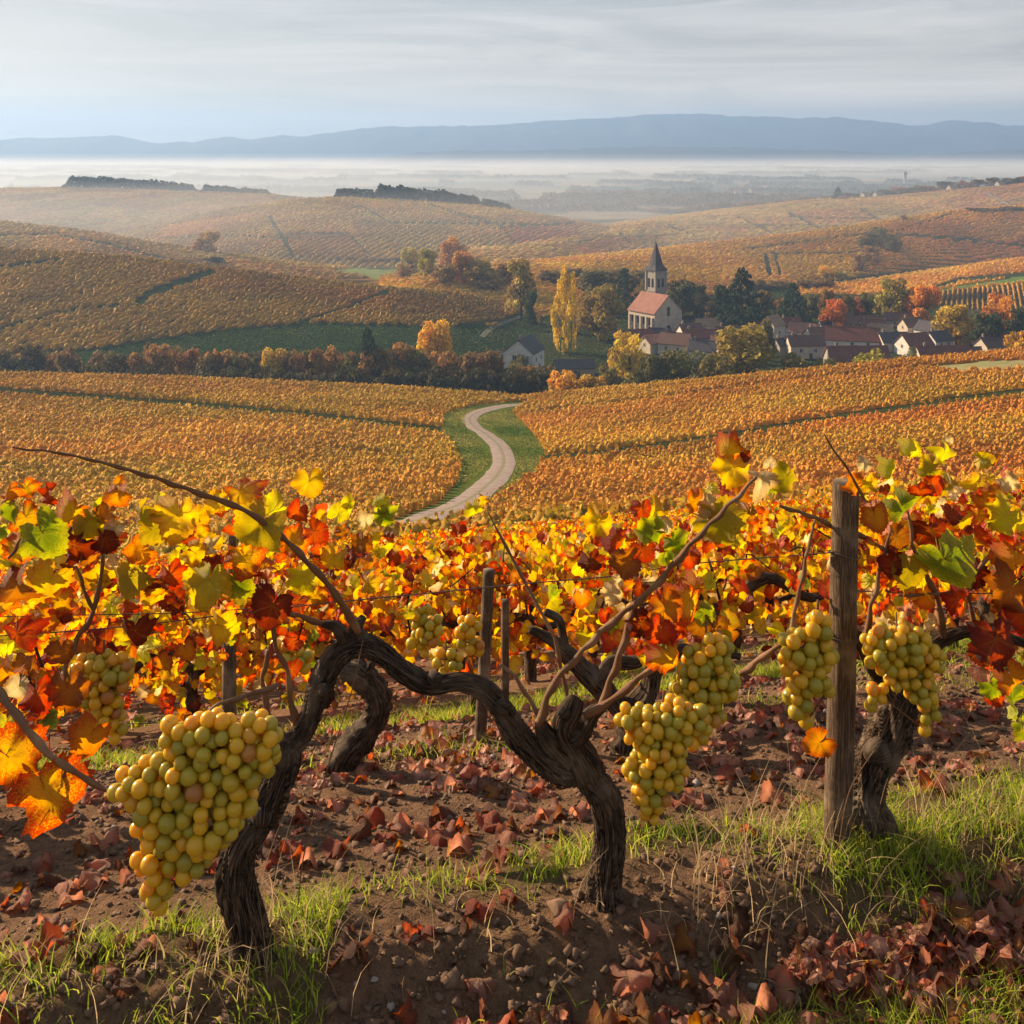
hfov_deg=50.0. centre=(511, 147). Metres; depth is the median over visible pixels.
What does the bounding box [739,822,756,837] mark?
fallen leaf
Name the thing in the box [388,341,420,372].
broadleaf tree
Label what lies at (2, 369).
bush
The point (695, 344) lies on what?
stone house
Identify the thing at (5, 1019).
fallen leaf
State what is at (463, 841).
fallen leaf
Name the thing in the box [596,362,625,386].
bush
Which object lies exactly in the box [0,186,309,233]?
vineyard rows
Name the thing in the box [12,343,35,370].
broadleaf tree
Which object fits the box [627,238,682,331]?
church
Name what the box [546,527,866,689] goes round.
grapevine
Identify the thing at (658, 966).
fallen leaf
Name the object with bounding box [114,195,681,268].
vineyard rows
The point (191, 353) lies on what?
broadleaf tree
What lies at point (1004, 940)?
leaf litter
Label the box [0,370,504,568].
vineyard rows
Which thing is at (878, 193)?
farmhouse
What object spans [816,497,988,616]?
grapevine
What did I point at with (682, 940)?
fallen leaf
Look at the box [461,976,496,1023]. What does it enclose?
fallen leaf
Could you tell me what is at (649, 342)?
stone house
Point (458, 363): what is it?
bush
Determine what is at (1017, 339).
broadleaf tree
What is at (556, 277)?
broadleaf tree
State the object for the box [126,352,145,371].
broadleaf tree
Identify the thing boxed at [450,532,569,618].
grapevine
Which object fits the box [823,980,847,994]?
fallen leaf
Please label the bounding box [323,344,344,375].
broadleaf tree
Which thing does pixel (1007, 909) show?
fallen leaf
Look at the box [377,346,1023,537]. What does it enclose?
vineyard rows
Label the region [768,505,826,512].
grapevine
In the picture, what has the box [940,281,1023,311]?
vineyard rows
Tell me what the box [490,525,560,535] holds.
grapevine
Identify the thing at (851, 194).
broadleaf tree
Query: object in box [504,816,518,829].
fallen leaf
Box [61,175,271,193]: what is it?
wood
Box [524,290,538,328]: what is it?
broadleaf tree
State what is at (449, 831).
fallen leaf
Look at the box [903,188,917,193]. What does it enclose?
broadleaf tree
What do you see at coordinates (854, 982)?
fallen leaf
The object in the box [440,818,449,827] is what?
fallen leaf
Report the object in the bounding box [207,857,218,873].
fallen leaf
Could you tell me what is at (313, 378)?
bush
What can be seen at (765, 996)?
fallen leaf
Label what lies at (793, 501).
grapevine
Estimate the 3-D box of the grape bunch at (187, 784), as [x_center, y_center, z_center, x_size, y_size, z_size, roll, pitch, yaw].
[-0.447,0.937,1.550,0.248,0.294,0.090,0,0,0]
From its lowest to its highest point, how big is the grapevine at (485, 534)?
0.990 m
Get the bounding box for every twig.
[322,950,337,997]
[402,964,408,997]
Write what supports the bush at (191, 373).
on the ground at (384, 969)
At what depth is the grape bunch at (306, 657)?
2.93 m
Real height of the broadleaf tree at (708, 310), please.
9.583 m
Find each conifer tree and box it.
[355,326,382,381]
[612,267,638,318]
[715,267,768,325]
[776,282,815,322]
[831,187,842,198]
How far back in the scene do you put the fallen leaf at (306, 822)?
2.88 m
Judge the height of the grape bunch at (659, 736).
0.263 m
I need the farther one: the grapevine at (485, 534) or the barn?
the barn
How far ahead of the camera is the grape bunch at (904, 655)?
2.44 m
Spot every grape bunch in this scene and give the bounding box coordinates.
[68,640,135,745]
[106,707,283,916]
[270,628,313,674]
[406,596,443,657]
[432,640,463,673]
[454,608,484,656]
[614,690,712,825]
[668,622,740,751]
[777,600,839,729]
[859,612,946,737]
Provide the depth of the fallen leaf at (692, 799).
2.87 m
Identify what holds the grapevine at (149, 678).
on the ground at (384, 969)
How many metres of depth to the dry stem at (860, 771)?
2.49 m
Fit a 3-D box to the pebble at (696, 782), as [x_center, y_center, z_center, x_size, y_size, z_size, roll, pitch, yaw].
[0.507,1.742,3.010,0.026,0.018,0.025,0,0,-17]
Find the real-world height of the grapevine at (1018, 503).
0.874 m
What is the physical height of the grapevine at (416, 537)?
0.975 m
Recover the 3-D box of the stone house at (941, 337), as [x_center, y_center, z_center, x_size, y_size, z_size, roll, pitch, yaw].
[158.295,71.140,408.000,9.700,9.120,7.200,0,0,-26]
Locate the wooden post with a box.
[823,478,860,853]
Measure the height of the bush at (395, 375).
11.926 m
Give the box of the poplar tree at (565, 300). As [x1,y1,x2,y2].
[550,265,577,354]
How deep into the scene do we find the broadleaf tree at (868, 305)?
476.61 m
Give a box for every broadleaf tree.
[0,347,12,369]
[1,354,32,371]
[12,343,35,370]
[15,348,45,370]
[22,342,46,370]
[42,351,50,368]
[53,347,77,372]
[100,350,129,373]
[114,360,132,374]
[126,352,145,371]
[140,343,179,375]
[142,342,161,358]
[166,345,182,357]
[185,347,200,370]
[194,230,220,251]
[203,348,223,373]
[245,350,261,367]
[257,347,285,378]
[281,349,297,374]
[289,351,308,375]
[301,349,314,372]
[308,347,328,378]
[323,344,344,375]
[371,348,390,374]
[385,345,413,373]
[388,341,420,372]
[395,263,411,277]
[400,247,421,272]
[401,347,428,382]
[416,318,454,360]
[417,247,438,276]
[430,264,455,283]
[438,235,467,264]
[451,251,473,281]
[460,351,492,375]
[463,258,491,285]
[479,268,507,288]
[484,351,505,385]
[495,262,515,284]
[504,257,536,319]
[504,362,524,371]
[511,365,538,379]
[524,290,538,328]
[537,269,558,281]
[538,365,554,372]
[548,271,568,282]
[563,268,583,276]
[575,284,626,340]
[577,269,611,299]
[599,269,614,282]
[607,329,645,381]
[609,269,626,282]
[629,270,644,284]
[632,353,670,383]
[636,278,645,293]
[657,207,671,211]
[659,348,704,380]
[666,279,696,314]
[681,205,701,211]
[690,282,713,314]
[691,292,706,317]
[699,322,778,374]
[701,301,720,317]
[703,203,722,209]
[712,283,730,324]
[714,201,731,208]
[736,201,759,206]
[744,297,758,314]
[757,289,774,316]
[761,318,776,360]
[772,298,786,317]
[796,197,815,200]
[803,293,820,316]
[816,265,837,279]
[817,288,834,316]
[818,298,848,325]
[834,271,849,281]
[840,292,856,315]
[842,193,859,197]
[852,251,872,270]
[852,296,865,315]
[856,236,880,251]
[859,291,875,314]
[862,226,892,244]
[863,245,881,264]
[871,277,910,314]
[877,189,897,194]
[882,233,902,251]
[889,187,906,194]
[902,284,942,320]
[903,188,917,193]
[907,185,928,192]
[931,304,975,344]
[936,181,955,188]
[967,311,1005,341]
[970,179,984,186]
[981,291,1017,333]
[984,178,996,185]
[1001,178,1023,183]
[1002,306,1023,332]
[1002,330,1023,347]
[1014,232,1023,242]
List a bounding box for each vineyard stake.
[222,640,236,741]
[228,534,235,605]
[474,568,494,741]
[501,598,508,699]
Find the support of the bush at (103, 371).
on the ground at (384, 969)
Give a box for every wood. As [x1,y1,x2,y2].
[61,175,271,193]
[333,183,510,208]
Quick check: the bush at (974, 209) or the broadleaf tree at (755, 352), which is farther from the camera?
the bush at (974, 209)
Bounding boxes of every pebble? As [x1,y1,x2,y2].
[309,947,320,955]
[370,976,378,981]
[387,1002,394,1011]
[693,779,700,786]
[715,912,721,919]
[747,982,757,990]
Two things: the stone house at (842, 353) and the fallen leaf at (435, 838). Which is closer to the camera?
the fallen leaf at (435, 838)
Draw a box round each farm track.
[480,316,523,336]
[983,192,1009,204]
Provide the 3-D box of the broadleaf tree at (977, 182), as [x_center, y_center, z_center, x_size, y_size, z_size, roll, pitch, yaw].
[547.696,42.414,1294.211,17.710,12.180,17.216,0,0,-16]
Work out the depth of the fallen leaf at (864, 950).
2.29 m
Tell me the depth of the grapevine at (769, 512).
12.85 m
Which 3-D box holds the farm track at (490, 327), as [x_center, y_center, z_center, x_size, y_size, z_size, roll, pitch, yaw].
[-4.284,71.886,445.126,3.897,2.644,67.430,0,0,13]
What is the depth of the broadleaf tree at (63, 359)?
308.39 m
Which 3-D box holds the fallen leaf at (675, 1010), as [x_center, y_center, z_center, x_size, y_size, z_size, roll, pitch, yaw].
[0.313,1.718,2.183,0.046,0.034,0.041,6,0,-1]
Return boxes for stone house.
[553,358,595,377]
[626,326,653,344]
[638,334,659,353]
[649,327,671,333]
[656,328,693,356]
[674,321,703,332]
[682,326,717,339]
[687,336,718,360]
[693,318,721,328]
[710,331,727,340]
[713,323,756,333]
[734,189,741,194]
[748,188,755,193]
[749,319,761,325]
[774,334,785,355]
[782,315,802,335]
[784,332,826,358]
[787,318,817,334]
[802,324,825,341]
[817,319,831,326]
[822,342,891,363]
[825,322,879,345]
[841,315,882,325]
[858,316,886,326]
[870,322,894,331]
[878,328,907,351]
[883,312,914,326]
[893,332,934,355]
[896,314,923,332]
[912,319,939,332]
[928,328,954,344]
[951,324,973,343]
[971,346,982,351]
[972,333,1006,350]
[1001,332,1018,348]
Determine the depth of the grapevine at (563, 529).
17.12 m
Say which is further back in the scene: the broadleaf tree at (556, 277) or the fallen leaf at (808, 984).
the broadleaf tree at (556, 277)
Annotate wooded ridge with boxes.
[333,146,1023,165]
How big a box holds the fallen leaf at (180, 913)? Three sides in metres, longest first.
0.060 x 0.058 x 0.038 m
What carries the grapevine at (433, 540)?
on the ground at (384, 969)
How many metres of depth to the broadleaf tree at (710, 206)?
1277.96 m
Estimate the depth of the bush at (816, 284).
576.65 m
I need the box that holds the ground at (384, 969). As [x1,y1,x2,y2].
[0,161,1023,1023]
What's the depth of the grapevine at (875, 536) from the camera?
5.26 m
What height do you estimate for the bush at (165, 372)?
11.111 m
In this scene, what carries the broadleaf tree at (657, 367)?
on the ground at (384, 969)
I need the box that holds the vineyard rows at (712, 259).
[379,204,1023,315]
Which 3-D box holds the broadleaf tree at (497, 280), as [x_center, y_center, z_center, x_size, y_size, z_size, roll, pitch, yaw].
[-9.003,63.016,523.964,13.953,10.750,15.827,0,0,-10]
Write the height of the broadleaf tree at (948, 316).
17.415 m
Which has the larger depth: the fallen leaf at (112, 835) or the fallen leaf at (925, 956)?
the fallen leaf at (112, 835)
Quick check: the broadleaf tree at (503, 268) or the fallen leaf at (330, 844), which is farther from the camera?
the broadleaf tree at (503, 268)
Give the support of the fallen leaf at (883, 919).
on the ground at (384, 969)
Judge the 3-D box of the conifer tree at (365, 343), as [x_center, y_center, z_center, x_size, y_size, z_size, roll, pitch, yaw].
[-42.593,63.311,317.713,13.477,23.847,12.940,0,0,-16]
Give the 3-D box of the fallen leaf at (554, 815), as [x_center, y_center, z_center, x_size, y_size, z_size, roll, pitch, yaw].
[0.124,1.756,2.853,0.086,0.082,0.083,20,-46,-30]
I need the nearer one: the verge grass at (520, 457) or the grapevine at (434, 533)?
the grapevine at (434, 533)
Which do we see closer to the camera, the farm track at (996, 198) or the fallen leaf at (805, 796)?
the fallen leaf at (805, 796)
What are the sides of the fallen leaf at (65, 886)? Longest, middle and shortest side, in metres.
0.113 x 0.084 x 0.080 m
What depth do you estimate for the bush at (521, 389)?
297.81 m
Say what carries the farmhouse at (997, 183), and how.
on the ground at (384, 969)
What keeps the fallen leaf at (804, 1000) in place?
on the ground at (384, 969)
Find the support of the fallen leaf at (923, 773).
on the ground at (384, 969)
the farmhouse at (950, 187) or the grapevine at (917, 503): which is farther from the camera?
the farmhouse at (950, 187)
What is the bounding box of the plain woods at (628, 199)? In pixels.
[437,188,823,210]
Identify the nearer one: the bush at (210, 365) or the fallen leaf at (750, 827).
the fallen leaf at (750, 827)
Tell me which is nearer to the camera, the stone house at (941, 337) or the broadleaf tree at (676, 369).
the broadleaf tree at (676, 369)
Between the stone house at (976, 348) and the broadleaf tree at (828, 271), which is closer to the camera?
the stone house at (976, 348)
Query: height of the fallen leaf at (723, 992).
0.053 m
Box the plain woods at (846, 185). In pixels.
[0,164,1020,194]
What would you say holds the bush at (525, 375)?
on the ground at (384, 969)
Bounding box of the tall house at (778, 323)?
[760,314,785,337]
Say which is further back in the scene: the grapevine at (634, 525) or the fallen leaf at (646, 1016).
the grapevine at (634, 525)
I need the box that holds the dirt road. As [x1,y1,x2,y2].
[397,404,518,526]
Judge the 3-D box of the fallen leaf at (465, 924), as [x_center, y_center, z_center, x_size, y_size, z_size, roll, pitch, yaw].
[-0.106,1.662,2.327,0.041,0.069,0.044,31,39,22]
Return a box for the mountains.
[0,113,1023,160]
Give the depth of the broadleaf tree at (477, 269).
524.82 m
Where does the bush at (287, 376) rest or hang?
on the ground at (384, 969)
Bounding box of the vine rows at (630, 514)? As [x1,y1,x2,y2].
[22,477,1022,567]
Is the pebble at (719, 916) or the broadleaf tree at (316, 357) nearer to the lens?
the pebble at (719, 916)
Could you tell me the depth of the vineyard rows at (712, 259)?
659.65 m
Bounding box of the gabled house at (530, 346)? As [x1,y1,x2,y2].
[502,333,545,368]
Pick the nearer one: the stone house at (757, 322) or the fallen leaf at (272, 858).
the fallen leaf at (272, 858)
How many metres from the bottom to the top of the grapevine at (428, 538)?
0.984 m
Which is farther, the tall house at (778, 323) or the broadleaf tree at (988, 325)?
the tall house at (778, 323)
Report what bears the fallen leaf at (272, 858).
on the ground at (384, 969)
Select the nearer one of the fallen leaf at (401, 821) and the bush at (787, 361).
the fallen leaf at (401, 821)
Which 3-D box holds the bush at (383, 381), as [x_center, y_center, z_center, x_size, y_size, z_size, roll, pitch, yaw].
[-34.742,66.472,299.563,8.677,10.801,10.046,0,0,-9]
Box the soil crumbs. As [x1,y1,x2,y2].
[0,651,1023,1023]
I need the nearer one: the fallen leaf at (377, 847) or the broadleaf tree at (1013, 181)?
the fallen leaf at (377, 847)
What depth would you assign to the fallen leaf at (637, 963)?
2.27 m
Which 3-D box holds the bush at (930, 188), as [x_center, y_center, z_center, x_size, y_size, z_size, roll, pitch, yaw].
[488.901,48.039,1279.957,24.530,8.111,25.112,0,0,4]
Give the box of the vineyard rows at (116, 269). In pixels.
[0,246,541,350]
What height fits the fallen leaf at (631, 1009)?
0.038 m
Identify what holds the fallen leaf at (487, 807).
on the ground at (384, 969)
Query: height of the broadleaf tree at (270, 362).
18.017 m
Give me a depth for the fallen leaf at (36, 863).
2.75 m
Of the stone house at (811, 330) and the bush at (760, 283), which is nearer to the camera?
the stone house at (811, 330)
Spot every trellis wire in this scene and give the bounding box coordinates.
[0,552,836,636]
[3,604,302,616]
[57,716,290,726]
[857,590,992,594]
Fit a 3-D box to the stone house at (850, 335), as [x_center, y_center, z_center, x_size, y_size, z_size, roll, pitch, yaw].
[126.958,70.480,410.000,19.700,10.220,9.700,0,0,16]
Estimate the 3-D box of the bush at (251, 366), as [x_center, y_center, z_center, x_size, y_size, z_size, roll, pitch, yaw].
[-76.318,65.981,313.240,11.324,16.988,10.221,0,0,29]
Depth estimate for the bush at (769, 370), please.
294.03 m
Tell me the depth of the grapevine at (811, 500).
18.19 m
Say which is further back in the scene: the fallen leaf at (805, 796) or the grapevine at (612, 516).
the grapevine at (612, 516)
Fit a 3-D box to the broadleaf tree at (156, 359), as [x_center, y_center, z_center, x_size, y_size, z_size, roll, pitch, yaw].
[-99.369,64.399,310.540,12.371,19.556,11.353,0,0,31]
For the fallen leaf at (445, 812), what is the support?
on the ground at (384, 969)
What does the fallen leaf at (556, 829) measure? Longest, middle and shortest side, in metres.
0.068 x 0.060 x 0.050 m
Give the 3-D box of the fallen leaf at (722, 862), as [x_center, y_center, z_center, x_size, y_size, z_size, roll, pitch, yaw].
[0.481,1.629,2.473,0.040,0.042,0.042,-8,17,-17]
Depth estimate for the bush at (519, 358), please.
363.85 m
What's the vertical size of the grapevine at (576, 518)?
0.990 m
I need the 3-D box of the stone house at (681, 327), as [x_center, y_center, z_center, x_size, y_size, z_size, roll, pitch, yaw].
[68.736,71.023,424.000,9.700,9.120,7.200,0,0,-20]
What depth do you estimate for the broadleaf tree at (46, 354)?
322.25 m
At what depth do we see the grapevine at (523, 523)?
25.34 m
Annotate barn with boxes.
[916,342,972,356]
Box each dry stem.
[838,693,896,849]
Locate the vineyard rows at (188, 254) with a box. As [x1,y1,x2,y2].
[0,219,369,279]
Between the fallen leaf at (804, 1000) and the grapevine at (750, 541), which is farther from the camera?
the grapevine at (750, 541)
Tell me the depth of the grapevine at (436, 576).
4.68 m
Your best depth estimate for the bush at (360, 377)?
299.56 m
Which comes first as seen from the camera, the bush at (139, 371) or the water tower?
the bush at (139, 371)
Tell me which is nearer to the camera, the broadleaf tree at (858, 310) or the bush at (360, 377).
the bush at (360, 377)
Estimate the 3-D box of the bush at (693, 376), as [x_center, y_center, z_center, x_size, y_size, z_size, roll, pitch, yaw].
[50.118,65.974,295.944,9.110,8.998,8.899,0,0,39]
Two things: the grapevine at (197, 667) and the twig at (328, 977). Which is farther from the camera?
the grapevine at (197, 667)
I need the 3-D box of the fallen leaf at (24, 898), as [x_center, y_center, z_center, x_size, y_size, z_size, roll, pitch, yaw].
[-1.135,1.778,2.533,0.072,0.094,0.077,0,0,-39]
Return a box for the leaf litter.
[0,600,1023,1023]
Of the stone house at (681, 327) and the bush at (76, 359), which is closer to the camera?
the bush at (76, 359)
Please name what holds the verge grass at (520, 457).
on the ground at (384, 969)
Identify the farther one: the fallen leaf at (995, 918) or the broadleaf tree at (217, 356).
the broadleaf tree at (217, 356)
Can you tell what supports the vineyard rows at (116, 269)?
on the ground at (384, 969)
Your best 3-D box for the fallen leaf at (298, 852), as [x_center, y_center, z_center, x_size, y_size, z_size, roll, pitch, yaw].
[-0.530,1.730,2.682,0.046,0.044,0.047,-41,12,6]
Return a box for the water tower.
[903,172,906,183]
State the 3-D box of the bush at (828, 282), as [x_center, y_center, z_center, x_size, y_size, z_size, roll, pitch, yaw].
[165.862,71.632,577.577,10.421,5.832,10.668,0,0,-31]
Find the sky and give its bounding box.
[0,0,1023,142]
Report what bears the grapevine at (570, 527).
on the ground at (384, 969)
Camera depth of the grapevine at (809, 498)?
24.58 m
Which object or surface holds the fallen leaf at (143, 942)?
on the soil crumbs
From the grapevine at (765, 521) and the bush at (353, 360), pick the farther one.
the bush at (353, 360)
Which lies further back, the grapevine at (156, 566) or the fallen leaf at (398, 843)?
the grapevine at (156, 566)
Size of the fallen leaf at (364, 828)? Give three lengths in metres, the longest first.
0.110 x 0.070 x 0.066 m
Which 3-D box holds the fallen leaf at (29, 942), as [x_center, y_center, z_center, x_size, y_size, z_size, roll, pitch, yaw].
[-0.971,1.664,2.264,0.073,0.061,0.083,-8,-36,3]
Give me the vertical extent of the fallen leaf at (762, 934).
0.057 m
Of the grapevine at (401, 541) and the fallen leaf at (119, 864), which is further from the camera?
the grapevine at (401, 541)
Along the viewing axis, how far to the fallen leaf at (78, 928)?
2.37 m
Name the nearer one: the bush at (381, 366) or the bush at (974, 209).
the bush at (381, 366)
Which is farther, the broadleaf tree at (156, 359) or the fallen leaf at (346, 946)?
the broadleaf tree at (156, 359)
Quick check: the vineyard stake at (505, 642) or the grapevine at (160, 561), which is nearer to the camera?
the vineyard stake at (505, 642)
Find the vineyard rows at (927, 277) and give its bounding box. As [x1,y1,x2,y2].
[798,256,1023,304]
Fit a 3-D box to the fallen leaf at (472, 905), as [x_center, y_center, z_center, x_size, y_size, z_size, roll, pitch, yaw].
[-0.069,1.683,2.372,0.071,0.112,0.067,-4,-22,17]
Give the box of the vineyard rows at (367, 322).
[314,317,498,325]
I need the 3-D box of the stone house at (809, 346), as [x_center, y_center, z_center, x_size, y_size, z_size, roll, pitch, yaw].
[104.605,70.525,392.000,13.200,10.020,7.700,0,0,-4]
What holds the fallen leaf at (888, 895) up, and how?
on the ground at (384, 969)
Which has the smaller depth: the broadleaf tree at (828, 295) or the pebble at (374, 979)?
the pebble at (374, 979)
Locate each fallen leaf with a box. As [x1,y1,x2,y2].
[0,871,13,877]
[0,895,8,908]
[0,928,8,941]
[0,990,7,1002]
[0,1001,28,1023]
[6,886,31,916]
[6,949,34,969]
[10,865,27,874]
[12,881,33,893]
[15,850,27,857]
[22,938,56,959]
[31,851,53,870]
[35,860,52,873]
[35,921,70,964]
[36,873,65,889]
[37,911,59,925]
[53,878,80,894]
[56,891,84,907]
[61,924,68,931]
[68,918,88,932]
[68,935,106,966]
[74,840,87,857]
[79,871,108,889]
[84,850,105,869]
[87,858,111,869]
[88,868,107,877]
[90,826,119,850]
[92,961,120,984]
[110,977,138,1001]
[111,931,126,953]
[114,858,130,874]
[118,942,152,966]
[119,868,135,884]
[125,844,133,858]
[134,932,157,950]
[139,911,159,931]
[166,908,192,925]
[185,935,202,953]
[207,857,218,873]
[260,841,280,859]
[263,831,277,843]
[263,851,278,870]
[280,839,302,855]
[287,845,303,860]
[289,805,306,824]
[289,827,302,836]
[296,819,313,825]
[298,847,317,869]
[314,810,327,820]
[321,834,349,857]
[325,929,371,971]
[343,925,355,939]
[348,818,371,841]
[352,806,369,820]
[358,806,384,829]
[370,838,388,853]
[375,832,395,842]
[387,812,411,834]
[389,993,417,1023]
[394,839,404,851]
[397,922,420,944]
[413,821,440,837]
[418,920,435,935]
[425,816,434,827]
[427,828,452,846]
[430,802,457,826]
[432,819,456,837]
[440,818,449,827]
[447,832,471,856]
[448,816,465,830]
[459,917,471,936]
[461,825,479,835]
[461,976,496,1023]
[464,898,495,922]
[465,869,488,888]
[470,803,492,813]
[470,850,498,875]
[475,810,500,833]
[484,823,497,833]
[493,843,513,866]
[495,822,519,844]
[496,888,517,904]
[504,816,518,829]
[506,796,530,810]
[519,811,541,830]
[538,796,561,820]
[538,844,563,865]
[546,826,568,839]
[548,804,568,823]
[553,901,574,934]
[555,1017,567,1023]
[568,806,590,821]
[573,836,589,846]
[577,801,590,809]
[586,999,619,1023]
[609,963,653,997]
[617,990,655,1023]
[618,991,640,1016]
[625,955,644,969]
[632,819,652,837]
[640,917,669,943]
[648,952,672,992]
[658,1001,680,1017]
[669,793,684,811]
[671,921,698,958]
[675,968,692,989]
[684,788,707,809]
[687,1010,713,1023]
[691,983,713,1009]
[699,970,736,1003]
[713,977,748,1016]
[713,1002,738,1023]
[716,881,733,907]
[716,928,752,976]
[717,857,734,877]
[725,906,750,941]
[737,983,778,1023]
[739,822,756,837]
[749,923,773,950]
[760,779,784,806]
[767,964,795,1010]
[785,923,808,949]
[792,1009,825,1023]
[796,795,807,807]
[800,969,833,996]
[800,994,823,1017]
[817,1005,845,1016]
[823,956,846,998]
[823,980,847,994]
[844,972,879,1017]
[858,946,873,959]
[870,912,890,928]
[883,885,896,910]
[909,994,934,1023]
[916,898,954,926]
[917,769,950,797]
[917,947,950,982]
[920,855,952,892]
[920,890,949,909]
[932,915,956,946]
[935,869,967,891]
[963,985,973,995]
[969,931,985,946]
[980,897,995,909]
[981,860,1017,896]
[987,1013,1006,1023]
[990,915,1001,939]
[997,819,1015,832]
[998,895,1023,919]
[1001,856,1023,880]
[1001,974,1015,1001]
[1018,1006,1023,1023]
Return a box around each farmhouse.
[860,192,868,196]
[872,191,883,196]
[946,185,957,189]
[994,181,1005,185]
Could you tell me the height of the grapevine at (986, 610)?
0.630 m
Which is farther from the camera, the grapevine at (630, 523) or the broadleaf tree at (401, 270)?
the broadleaf tree at (401, 270)
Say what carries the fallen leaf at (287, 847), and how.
on the ground at (384, 969)
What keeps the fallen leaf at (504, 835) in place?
on the ground at (384, 969)
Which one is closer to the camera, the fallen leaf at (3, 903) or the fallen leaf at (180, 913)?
the fallen leaf at (180, 913)
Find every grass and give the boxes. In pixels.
[0,625,1023,1023]
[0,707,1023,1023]
[17,280,992,382]
[441,401,543,488]
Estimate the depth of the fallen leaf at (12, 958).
2.21 m
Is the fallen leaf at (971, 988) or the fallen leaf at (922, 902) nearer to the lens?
the fallen leaf at (971, 988)
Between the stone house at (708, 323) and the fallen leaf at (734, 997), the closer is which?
the fallen leaf at (734, 997)
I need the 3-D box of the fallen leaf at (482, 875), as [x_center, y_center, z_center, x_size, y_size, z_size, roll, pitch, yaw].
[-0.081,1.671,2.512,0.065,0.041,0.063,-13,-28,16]
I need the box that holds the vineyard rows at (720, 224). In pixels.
[414,182,1023,270]
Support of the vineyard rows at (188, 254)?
on the ground at (384, 969)
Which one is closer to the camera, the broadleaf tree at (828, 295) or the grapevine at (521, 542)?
the grapevine at (521, 542)
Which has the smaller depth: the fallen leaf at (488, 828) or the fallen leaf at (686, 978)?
the fallen leaf at (686, 978)
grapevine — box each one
[0,463,332,970]
[0,573,121,717]
[0,594,136,716]
[0,611,34,718]
[10,566,205,731]
[12,429,791,914]
[51,553,327,732]
[115,555,326,701]
[146,557,272,693]
[146,562,163,573]
[150,557,167,564]
[204,544,436,707]
[276,539,418,638]
[308,520,510,653]
[322,658,392,771]
[329,537,401,544]
[344,537,596,712]
[367,543,425,557]
[379,532,451,545]
[382,536,449,546]
[395,528,476,551]
[396,530,443,539]
[402,531,450,540]
[405,533,428,540]
[413,533,457,541]
[417,532,439,548]
[422,522,631,681]
[432,530,581,641]
[449,527,521,538]
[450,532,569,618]
[484,525,530,535]
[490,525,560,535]
[492,524,675,658]
[492,528,577,542]
[512,519,559,528]
[512,524,572,533]
[517,521,533,527]
[526,520,548,525]
[528,608,740,754]
[530,523,584,530]
[533,519,582,528]
[538,514,580,523]
[540,526,593,540]
[542,521,583,528]
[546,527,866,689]
[547,524,585,534]
[553,519,617,530]
[556,520,677,606]
[557,513,617,525]
[570,520,636,532]
[573,521,642,638]
[615,516,829,661]
[618,509,689,521]
[627,505,830,651]
[669,515,691,523]
[670,508,688,515]
[675,501,800,531]
[688,506,826,642]
[738,434,1023,848]
[745,509,823,622]
[750,507,782,514]
[766,499,825,507]
[767,500,807,515]
[768,494,817,506]
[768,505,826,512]
[769,501,831,508]
[777,499,821,504]
[792,495,944,616]
[803,498,831,510]
[809,505,831,519]
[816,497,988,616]
[819,496,867,502]
[825,497,949,596]
[857,501,1023,652]
[858,509,1023,629]
[871,493,890,498]
[922,488,1023,514]
[1008,487,1023,510]
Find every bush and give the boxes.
[0,367,23,371]
[38,351,60,372]
[70,359,91,372]
[74,353,82,368]
[86,349,105,369]
[91,362,101,372]
[97,368,114,374]
[122,367,147,375]
[145,367,165,375]
[157,367,175,375]
[169,349,198,376]
[188,371,197,376]
[191,241,201,249]
[192,350,216,375]
[195,369,217,376]
[202,256,224,262]
[207,365,240,378]
[216,349,253,374]
[230,351,257,376]
[239,369,254,379]
[255,370,279,379]
[273,368,298,380]
[294,369,314,381]
[307,375,322,381]
[319,371,346,382]
[329,351,354,376]
[337,366,360,382]
[338,350,356,366]
[349,368,374,384]
[350,353,372,366]
[357,350,379,380]
[373,374,389,383]
[377,360,390,380]
[381,367,408,385]
[389,256,400,259]
[400,372,426,386]
[415,350,456,383]
[417,365,445,387]
[427,359,459,377]
[432,369,462,389]
[442,355,462,380]
[448,370,478,390]
[468,366,500,392]
[494,368,519,394]
[505,372,533,395]
[509,354,528,365]
[518,364,536,390]
[524,369,545,393]
[536,370,565,392]
[547,369,585,391]
[579,374,606,388]
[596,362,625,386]
[619,378,638,385]
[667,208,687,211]
[689,374,707,378]
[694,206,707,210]
[697,354,734,377]
[725,370,736,374]
[751,279,765,288]
[758,367,775,371]
[760,283,777,289]
[769,280,789,288]
[780,352,808,370]
[795,278,814,287]
[809,279,826,287]
[815,357,837,366]
[817,279,834,286]
[852,348,884,362]
[900,215,907,219]
[900,346,917,357]
[923,186,941,190]
[955,180,975,187]
[963,207,987,210]
[991,177,1011,183]
[998,206,1015,209]

